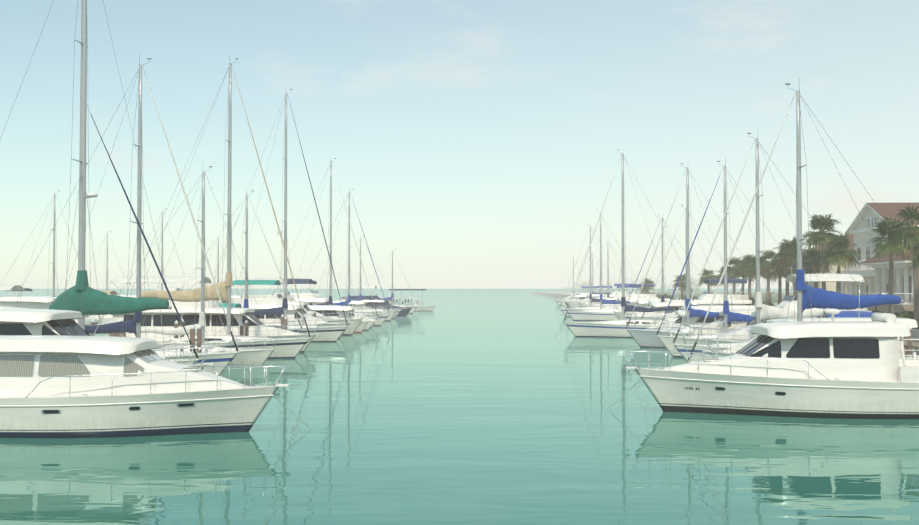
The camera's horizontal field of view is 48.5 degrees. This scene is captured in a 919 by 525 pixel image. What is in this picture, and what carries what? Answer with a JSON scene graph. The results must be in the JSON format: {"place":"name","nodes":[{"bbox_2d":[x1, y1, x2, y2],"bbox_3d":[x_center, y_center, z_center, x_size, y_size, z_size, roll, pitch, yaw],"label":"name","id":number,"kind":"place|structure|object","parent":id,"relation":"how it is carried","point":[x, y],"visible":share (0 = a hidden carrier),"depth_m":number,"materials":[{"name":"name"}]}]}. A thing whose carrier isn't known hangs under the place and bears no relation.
{"place":"outdoors","nodes":[
{"label":"outdoors","id":0,"kind":"place"},
{"bbox_2d":[0,289,918,524],"bbox_3d":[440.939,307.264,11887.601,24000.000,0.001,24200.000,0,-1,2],"label":"sea water","id":1,"kind":"structure","parent":0,"point":[473,407],"depth_m":29.46,"materials":[{"name":"blue liquid"}]},
{"bbox_2d":[5,288,51,296],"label":"cruiser","id":2,"kind":"object","parent":1,"relation":"on","point":[27,289],"visible":0.02,"depth_m":151.35,"materials":[{"name":"white"}]},
{"bbox_2d":[0,285,96,325],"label":"cruiser","id":3,"kind":"object","parent":1,"relation":"on","point":[33,302],"visible":0.23,"depth_m":91.98,"materials":[{"name":"white plastic"}]},
{"bbox_2d":[2,194,100,333],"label":"yacht","id":4,"kind":"object","parent":1,"relation":"on","point":[54,271],"visible":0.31,"depth_m":105.37,"materials":[{"name":"white metal"}]},
{"bbox_2d":[0,0,201,364],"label":"yacht","id":5,"kind":"object","parent":1,"relation":"on","point":[82,297],"visible":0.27,"depth_m":45.86,"materials":[{"name":"green fabric"}]},
{"bbox_2d":[0,308,214,369],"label":"cruiser","id":6,"kind":"object","parent":1,"relation":"on","point":[18,321],"visible":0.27,"depth_m":38.55,"materials":[{"name":"white plastic"}]},
{"bbox_2d":[85,231,129,316],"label":"yacht","id":7,"kind":"object","parent":1,"relation":"on","point":[107,274],"visible":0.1,"depth_m":172.04,"materials":[{"name":"white"}]},
{"bbox_2d":[85,290,135,324],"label":"cruiser","id":8,"kind":"object","parent":1,"relation":"on","point":[106,319],"visible":0.08,"depth_m":117.66,"materials":[{"name":"white plastic"}]},
{"bbox_2d":[15,54,258,380],"bbox_3d":[-16.571,-2.075,51.963,13.210,17.197,3.834,0,-1,2],"label":"yacht","id":9,"kind":"object","parent":1,"relation":"on","point":[222,358],"visible":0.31,"depth_m":51.88,"materials":[{"name":"white plastic"}]},
{"bbox_2d":[119,211,188,294],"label":"yacht","id":10,"kind":"object","parent":1,"relation":"on","point":[162,269],"visible":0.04,"depth_m":142.40,"materials":[{"name":"white metal"}]},
{"bbox_2d":[0,335,311,437],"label":"cruiser","id":11,"kind":"object","parent":1,"relation":"on","point":[58,386],"visible":0.98,"depth_m":32.48,"materials":[{"name":"white plastic"}]},
{"bbox_2d":[155,287,180,290],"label":"cruiser","id":12,"kind":"object","parent":1,"relation":"on","point":[172,289],"visible":0.02,"depth_m":150.46,"materials":[{"name":"white"}]},
{"bbox_2d":[111,166,288,365],"bbox_3d":[-15.960,0.319,62.991,11.709,12.971,3.185,0,-1,2],"label":"yacht","id":13,"kind":"object","parent":1,"relation":"on","point":[252,356],"visible":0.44,"depth_m":62.80,"materials":[{"name":"white"}]},
{"bbox_2d":[183,238,240,302],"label":"yacht","id":14,"kind":"object","parent":1,"relation":"on","point":[217,301],"visible":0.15,"depth_m":167.31,"materials":[{"name":"white"}]},
{"bbox_2d":[117,55,318,358],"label":"yacht","id":15,"kind":"object","parent":1,"relation":"on","point":[286,348],"visible":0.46,"depth_m":68.79,"materials":[{"name":"white plastic"}]},
{"bbox_2d":[107,276,328,352],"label":"motor yacht","id":16,"kind":"object","parent":1,"relation":"on","point":[186,312],"visible":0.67,"depth_m":73.88,"materials":[{"name":"white plastic"}]},
{"bbox_2d":[221,295,239,302],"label":"cruiser","id":17,"kind":"object","parent":1,"relation":"on","point":[235,296],"visible":0.02,"depth_m":177.79,"materials":[{"name":"white plastic"}]},
{"bbox_2d":[181,190,314,346],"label":"yacht","id":18,"kind":"object","parent":1,"relation":"on","point":[246,304],"visible":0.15,"depth_m":81.18,"materials":[{"name":"white"}]},
{"bbox_2d":[214,89,354,341],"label":"yacht","id":19,"kind":"object","parent":1,"relation":"on","point":[331,334],"visible":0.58,"depth_m":90.00,"materials":[{"name":"white plastic"}]},
{"bbox_2d":[233,280,360,338],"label":"cruiser","id":20,"kind":"object","parent":1,"relation":"on","point":[264,303],"visible":0.4,"depth_m":94.86,"materials":[{"name":"white plastic"}]},
{"bbox_2d":[240,278,371,335],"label":"cruiser","id":21,"kind":"object","parent":1,"relation":"on","point":[352,327],"visible":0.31,"depth_m":101.57,"materials":[{"name":"white plastic"}]},
{"bbox_2d":[273,279,383,327],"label":"cruiser","id":22,"kind":"object","parent":1,"relation":"on","point":[312,298],"visible":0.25,"depth_m":120.04,"materials":[{"name":"white plastic"}]},
{"bbox_2d":[274,158,385,330],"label":"yacht","id":23,"kind":"object","parent":1,"relation":"on","point":[369,323],"visible":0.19,"depth_m":114.33,"materials":[{"name":"white plastic"}]},
{"bbox_2d":[282,281,386,313],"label":"cruiser","id":24,"kind":"object","parent":1,"relation":"on","point":[317,292],"visible":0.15,"depth_m":135.50,"materials":[{"name":"white plastic"}]},
{"bbox_2d":[307,305,376,332],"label":"cruiser","id":25,"kind":"object","parent":1,"relation":"on","point":[336,310],"visible":0.33,"depth_m":107.63,"materials":[{"name":"white plastic"}]},
{"bbox_2d":[301,191,393,325],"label":"yacht","id":26,"kind":"object","parent":1,"relation":"on","point":[382,317],"visible":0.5,"depth_m":128.74,"materials":[{"name":"white"}]},
{"bbox_2d":[310,238,401,318],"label":"yacht","id":27,"kind":"object","parent":1,"relation":"on","point":[361,297],"visible":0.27,"depth_m":157.32,"materials":[{"name":"white"}]},
{"bbox_2d":[332,300,399,320],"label":"cruiser","id":28,"kind":"object","parent":1,"relation":"on","point":[358,304],"visible":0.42,"depth_m":145.96,"materials":[{"name":"white plastic"}]},
{"bbox_2d":[341,297,412,314],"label":"cruiser","id":29,"kind":"object","parent":1,"relation":"on","point":[345,298],"visible":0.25,"depth_m":178.84,"materials":[{"name":"white"}]},
{"bbox_2d":[350,285,412,316],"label":"cruiser","id":30,"kind":"object","parent":1,"relation":"on","point":[377,300],"visible":0.46,"depth_m":167.78,"materials":[{"name":"white plastic"}]},
{"bbox_2d":[361,251,418,313],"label":"yacht","id":31,"kind":"object","parent":1,"relation":"on","point":[413,309],"visible":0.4,"depth_m":191.25,"materials":[{"name":"white"}]},
{"bbox_2d":[389,289,434,310],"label":"tour boat","id":32,"kind":"object","parent":1,"relation":"on","point":[425,308],"visible":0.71,"depth_m":211.49,"materials":[{"name":"white plastic"}]},
{"bbox_2d":[85,290,918,354],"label":"dock piers","id":33,"kind":"structure","parent":1,"relation":"on","point":[909,344],"depth_m":67.58,"materials":[{"name":"grey"}]},
{"bbox_2d":[553,293,579,303],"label":"cruiser","id":34,"kind":"object","parent":1,"relation":"on","point":[568,297],"visible":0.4,"depth_m":303.45,"materials":[{"name":"white plastic"}]},
{"bbox_2d":[556,257,594,305],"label":"yacht","id":35,"kind":"object","parent":1,"relation":"on","point":[558,302],"visible":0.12,"depth_m":281.24,"materials":[{"name":"white"}]},
{"bbox_2d":[560,286,595,305],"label":"cruiser","id":36,"kind":"object","parent":1,"relation":"on","point":[579,296],"visible":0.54,"depth_m":267.15,"materials":[{"name":"white plastic"}]},
{"bbox_2d":[566,294,604,307],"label":"cruiser","id":37,"kind":"object","parent":1,"relation":"on","point":[586,300],"visible":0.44,"depth_m":231.72,"materials":[{"name":"white plastic"}]},
{"bbox_2d":[563,286,611,306],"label":"cruiser","id":38,"kind":"object","parent":1,"relation":"on","point":[594,293],"visible":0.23,"depth_m":253.34,"materials":[{"name":"white plastic"}]},
{"bbox_2d":[559,223,628,316],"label":"yacht","id":39,"kind":"object","parent":1,"relation":"on","point":[593,300],"visible":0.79,"depth_m":168.86,"materials":[{"name":"white"}]},
{"bbox_2d":[577,296,612,304],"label":"cruiser","id":40,"kind":"object","parent":1,"relation":"on","point":[592,302],"visible":0.21,"depth_m":208.38,"materials":[{"name":"white plastic"}]},
{"bbox_2d":[566,252,625,307],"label":"yacht","id":41,"kind":"object","parent":1,"relation":"on","point":[592,277],"visible":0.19,"depth_m":244.39,"materials":[{"name":"white"}]},
{"bbox_2d":[571,284,635,307],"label":"cruiser","id":42,"kind":"object","parent":1,"relation":"on","point":[614,292],"visible":0.15,"depth_m":218.02,"materials":[{"name":"white plastic"}]},
{"bbox_2d":[566,211,644,320],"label":"yacht","id":43,"kind":"object","parent":1,"relation":"on","point":[604,314],"visible":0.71,"depth_m":148.61,"materials":[{"name":"white"}]},
{"bbox_2d":[578,242,644,307],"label":"yacht","id":44,"kind":"object","parent":1,"relation":"on","point":[607,294],"visible":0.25,"depth_m":198.84,"materials":[{"name":"white"}]},
{"bbox_2d":[584,285,639,306],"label":"cruiser","id":45,"kind":"object","parent":1,"relation":"on","point":[614,296],"visible":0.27,"depth_m":186.92,"materials":[{"name":"white plastic"}]},
{"bbox_2d":[589,284,657,307],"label":"cruiser","id":46,"kind":"object","parent":1,"relation":"on","point":[635,296],"visible":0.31,"depth_m":175.41,"materials":[{"name":"white plastic"}]},
{"bbox_2d":[560,153,698,337],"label":"yacht","id":47,"kind":"object","parent":1,"relation":"on","point":[615,328],"visible":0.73,"depth_m":98.89,"materials":[{"name":"white plastic"}]},
{"bbox_2d":[611,300,660,319],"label":"cruiser","id":48,"kind":"object","parent":1,"relation":"on","point":[641,303],"visible":0.21,"depth_m":139.87,"materials":[{"name":"white plastic"}]},
{"bbox_2d":[603,298,669,309],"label":"cruiser","id":49,"kind":"object","parent":1,"relation":"on","point":[632,303],"visible":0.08,"depth_m":155.82,"materials":[{"name":"white plastic"}]},
{"bbox_2d":[616,300,684,319],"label":"cruiser","id":50,"kind":"object","parent":1,"relation":"on","point":[620,314],"visible":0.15,"depth_m":132.20,"materials":[{"name":"white plastic"}]},
{"bbox_2d":[625,302,684,319],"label":"cruiser","id":51,"kind":"object","parent":1,"relation":"on","point":[676,306],"visible":0.17,"depth_m":117.86,"materials":[{"name":"white plastic"}]},
{"bbox_2d":[625,216,710,319],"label":"yacht","id":52,"kind":"object","parent":1,"relation":"on","point":[662,296],"visible":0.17,"depth_m":125.89,"materials":[{"name":"white"}]},
{"bbox_2d":[617,167,765,347],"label":"yacht","id":53,"kind":"object","parent":1,"relation":"on","point":[644,338],"visible":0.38,"depth_m":80.98,"materials":[{"name":"white plastic"}]},
{"bbox_2d":[632,279,751,319],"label":"cruiser","id":54,"kind":"object","parent":1,"relation":"on","point":[704,298],"visible":0.31,"depth_m":110.30,"materials":[{"name":"white plastic"}]},
{"bbox_2d":[641,205,744,321],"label":"yacht","id":55,"kind":"object","parent":1,"relation":"on","point":[686,273],"visible":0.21,"depth_m":105.45,"materials":[{"name":"white"}]},
{"bbox_2d":[647,309,745,328],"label":"cruiser","id":56,"kind":"object","parent":1,"relation":"on","point":[677,319],"visible":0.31,"depth_m":86.96,"materials":[{"name":"white plastic"}]},
{"bbox_2d":[649,305,760,324],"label":"cruiser","id":57,"kind":"object","parent":1,"relation":"on","point":[717,307],"visible":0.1,"depth_m":91.81,"materials":[{"name":"white plastic"}]},
{"bbox_2d":[654,309,760,350],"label":"cruiser","id":58,"kind":"object","parent":1,"relation":"on","point":[719,323],"visible":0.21,"depth_m":74.36,"materials":[{"name":"white plastic"}]},
{"bbox_2d":[645,158,793,357],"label":"yacht","id":59,"kind":"object","parent":1,"relation":"on","point":[667,341],"visible":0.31,"depth_m":69.53,"materials":[{"name":"white plastic"}]},
{"bbox_2d":[610,281,918,418],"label":"cruiser","id":60,"kind":"object","parent":1,"relation":"on","point":[832,368],"visible":0.98,"depth_m":37.30,"materials":[{"name":"white plastic"}]},
{"bbox_2d":[657,133,872,366],"bbox_3d":[17.492,-0.531,59.095,12.710,14.472,3.638,0,-1,2],"label":"yacht","id":61,"kind":"object","parent":1,"relation":"on","point":[768,312],"visible":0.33,"depth_m":59.00,"materials":[{"name":"white plastic"}]},
{"bbox_2d":[666,274,871,360],"bbox_3d":[19.610,3.769,64.290,13.806,6.140,4.231,0,-1,2],"label":"cruiser","id":62,"kind":"object","parent":1,"relation":"on","point":[783,304],"visible":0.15,"depth_m":63.44,"materials":[{"name":"white plastic"}]},
{"bbox_2d":[685,83,918,362],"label":"yacht","id":63,"kind":"object","parent":1,"relation":"on","point":[810,297],"visible":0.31,"depth_m":44.90,"materials":[{"name":"blue fabric"}]},
{"bbox_2d":[702,317,918,359],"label":"cruiser","id":64,"kind":"object","parent":1,"relation":"on","point":[911,323],"visible":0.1,"depth_m":50.89,"materials":[{"name":"white"}]},
{"bbox_2d":[0,0,918,288],"label":"sky","id":65,"kind":"structure","parent":0,"point":[478,144],"materials":[{"name":"blue"}]},
{"bbox_2d":[531,292,918,354],"bbox_3d":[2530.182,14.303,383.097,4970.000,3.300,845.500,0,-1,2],"label":"quay ground","id":66,"kind":"structure","parent":0,"point":[774,301],"depth_m":526.49,"materials":[{"name":"grey concrete"}]},
{"bbox_2d":[639,279,656,293],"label":"palm tree","id":67,"kind":"object","parent":66,"relation":"on","point":[647,281],"visible":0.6,"depth_m":219.59,"materials":[{"name":"green plant"}]},
{"bbox_2d":[657,294,675,299],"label":"shrub","id":68,"kind":"object","parent":66,"relation":"on","point":[666,296],"visible":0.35,"depth_m":193.73,"materials":[{"name":"green plant"}]},
{"bbox_2d":[671,273,693,299],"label":"palm tree","id":69,"kind":"object","parent":66,"relation":"on","point":[681,284],"visible":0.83,"depth_m":175.09,"materials":[{"name":"green plant"}]},
{"bbox_2d":[661,281,703,294],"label":"treeline bush","id":70,"kind":"object","parent":66,"relation":"on","point":[680,289],"visible":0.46,"depth_m":297.89,"materials":[{"name":"green plant"}]},
{"bbox_2d":[677,295,697,299],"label":"shrub","id":71,"kind":"object","parent":66,"relation":"on","point":[683,297],"visible":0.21,"depth_m":170.04,"materials":[{"name":"green plant"}]},
{"bbox_2d":[697,268,717,293],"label":"palm tree","id":72,"kind":"object","parent":66,"relation":"on","point":[706,273],"visible":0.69,"depth_m":153.33,"materials":[{"name":"green plant"}]},
{"bbox_2d":[715,266,736,292],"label":"palm tree","id":73,"kind":"object","parent":66,"relation":"on","point":[718,276],"visible":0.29,"depth_m":142.08,"materials":[{"name":"green plant"}]},
{"bbox_2d":[727,257,740,293],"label":"palm tree","id":74,"kind":"object","parent":66,"relation":"on","point":[735,261],"visible":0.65,"depth_m":138.20,"materials":[{"name":"green plant"}]},
{"bbox_2d":[729,259,755,294],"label":"palm tree","id":75,"kind":"object","parent":66,"relation":"on","point":[737,274],"visible":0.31,"depth_m":133.22,"materials":[{"name":"green plant"}]},
{"bbox_2d":[739,254,755,304],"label":"palm tree","id":76,"kind":"object","parent":66,"relation":"on","point":[747,258],"visible":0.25,"depth_m":129.27,"materials":[{"name":"green plant"}]},
{"bbox_2d":[745,297,754,304],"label":"shrub","id":77,"kind":"object","parent":66,"relation":"on","point":[753,301],"visible":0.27,"depth_m":128.89,"materials":[{"name":"green plant"}]},
{"bbox_2d":[744,255,766,279],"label":"palm tree","id":78,"kind":"object","parent":66,"relation":"on","point":[749,272],"visible":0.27,"depth_m":124.19,"materials":[{"name":"green plant"}]},
{"bbox_2d":[754,250,777,305],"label":"palm tree","id":79,"kind":"object","parent":66,"relation":"on","point":[767,254],"visible":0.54,"depth_m":119.28,"materials":[{"name":"green plant"}]},
{"bbox_2d":[763,258,791,303],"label":"palm tree","id":80,"kind":"object","parent":66,"relation":"on","point":[778,274],"visible":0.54,"depth_m":114.28,"materials":[{"name":"green plant"}]},
{"bbox_2d":[770,242,796,295],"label":"palm tree","id":81,"kind":"object","parent":66,"relation":"on","point":[787,267],"visible":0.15,"depth_m":111.31,"materials":[{"name":"green plant"}]},
{"bbox_2d":[773,236,807,299],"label":"palm tree","id":82,"kind":"object","parent":66,"relation":"on","point":[790,252],"visible":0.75,"depth_m":108.17,"materials":[{"name":"green plant"}]},
{"bbox_2d":[791,253,821,284],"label":"palm tree","id":83,"kind":"object","parent":66,"relation":"on","point":[806,271],"visible":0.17,"depth_m":104.24,"materials":[{"name":"green plant"}]},
{"bbox_2d":[795,247,833,287],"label":"palm tree","id":84,"kind":"object","parent":66,"relation":"on","point":[814,260],"visible":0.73,"depth_m":101.37,"materials":[{"name":"green plant"}]},
{"bbox_2d":[802,213,843,289],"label":"palm tree","id":85,"kind":"object","parent":66,"relation":"on","point":[823,224],"visible":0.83,"depth_m":97.87,"materials":[{"name":"green plant"}]},
{"bbox_2d":[817,230,860,292],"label":"palm tree","id":86,"kind":"object","parent":66,"relation":"on","point":[848,257],"visible":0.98,"depth_m":94.46,"materials":[{"name":"green plant"}]},
{"bbox_2d":[796,202,918,312],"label":"clubhouse building","id":87,"kind":"structure","parent":66,"relation":"on","point":[861,234],"depth_m":105.20,"materials":[{"name":"beige"}]},
{"bbox_2d":[862,217,912,313],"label":"palm tree","id":88,"kind":"object","parent":66,"relation":"on","point":[879,249],"visible":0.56,"depth_m":82.12,"materials":[{"name":"green plant"}]},
{"bbox_2d":[858,240,918,317],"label":"pavilion building","id":89,"kind":"structure","parent":66,"relation":"on","point":[904,282],"depth_m":92.05,"materials":[{"name":"white paint"}]},
{"bbox_2d":[882,204,918,329],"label":"palm tree","id":90,"kind":"object","parent":66,"relation":"on","point":[908,232],"visible":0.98,"depth_m":76.34,"materials":[{"name":"green plant"}]},
{"bbox_2d":[896,310,913,328],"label":"shrub","id":91,"kind":"object","parent":66,"relation":"on","point":[909,314],"visible":0.48,"depth_m":78.30,"materials":[{"name":"green plant"}]},
{"bbox_2d":[905,243,918,271],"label":"palm tree","id":92,"kind":"object","parent":66,"relation":"on","point":[916,258],"visible":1,"depth_m":72.44,"materials":[{"name":"green plant"}]}
]}

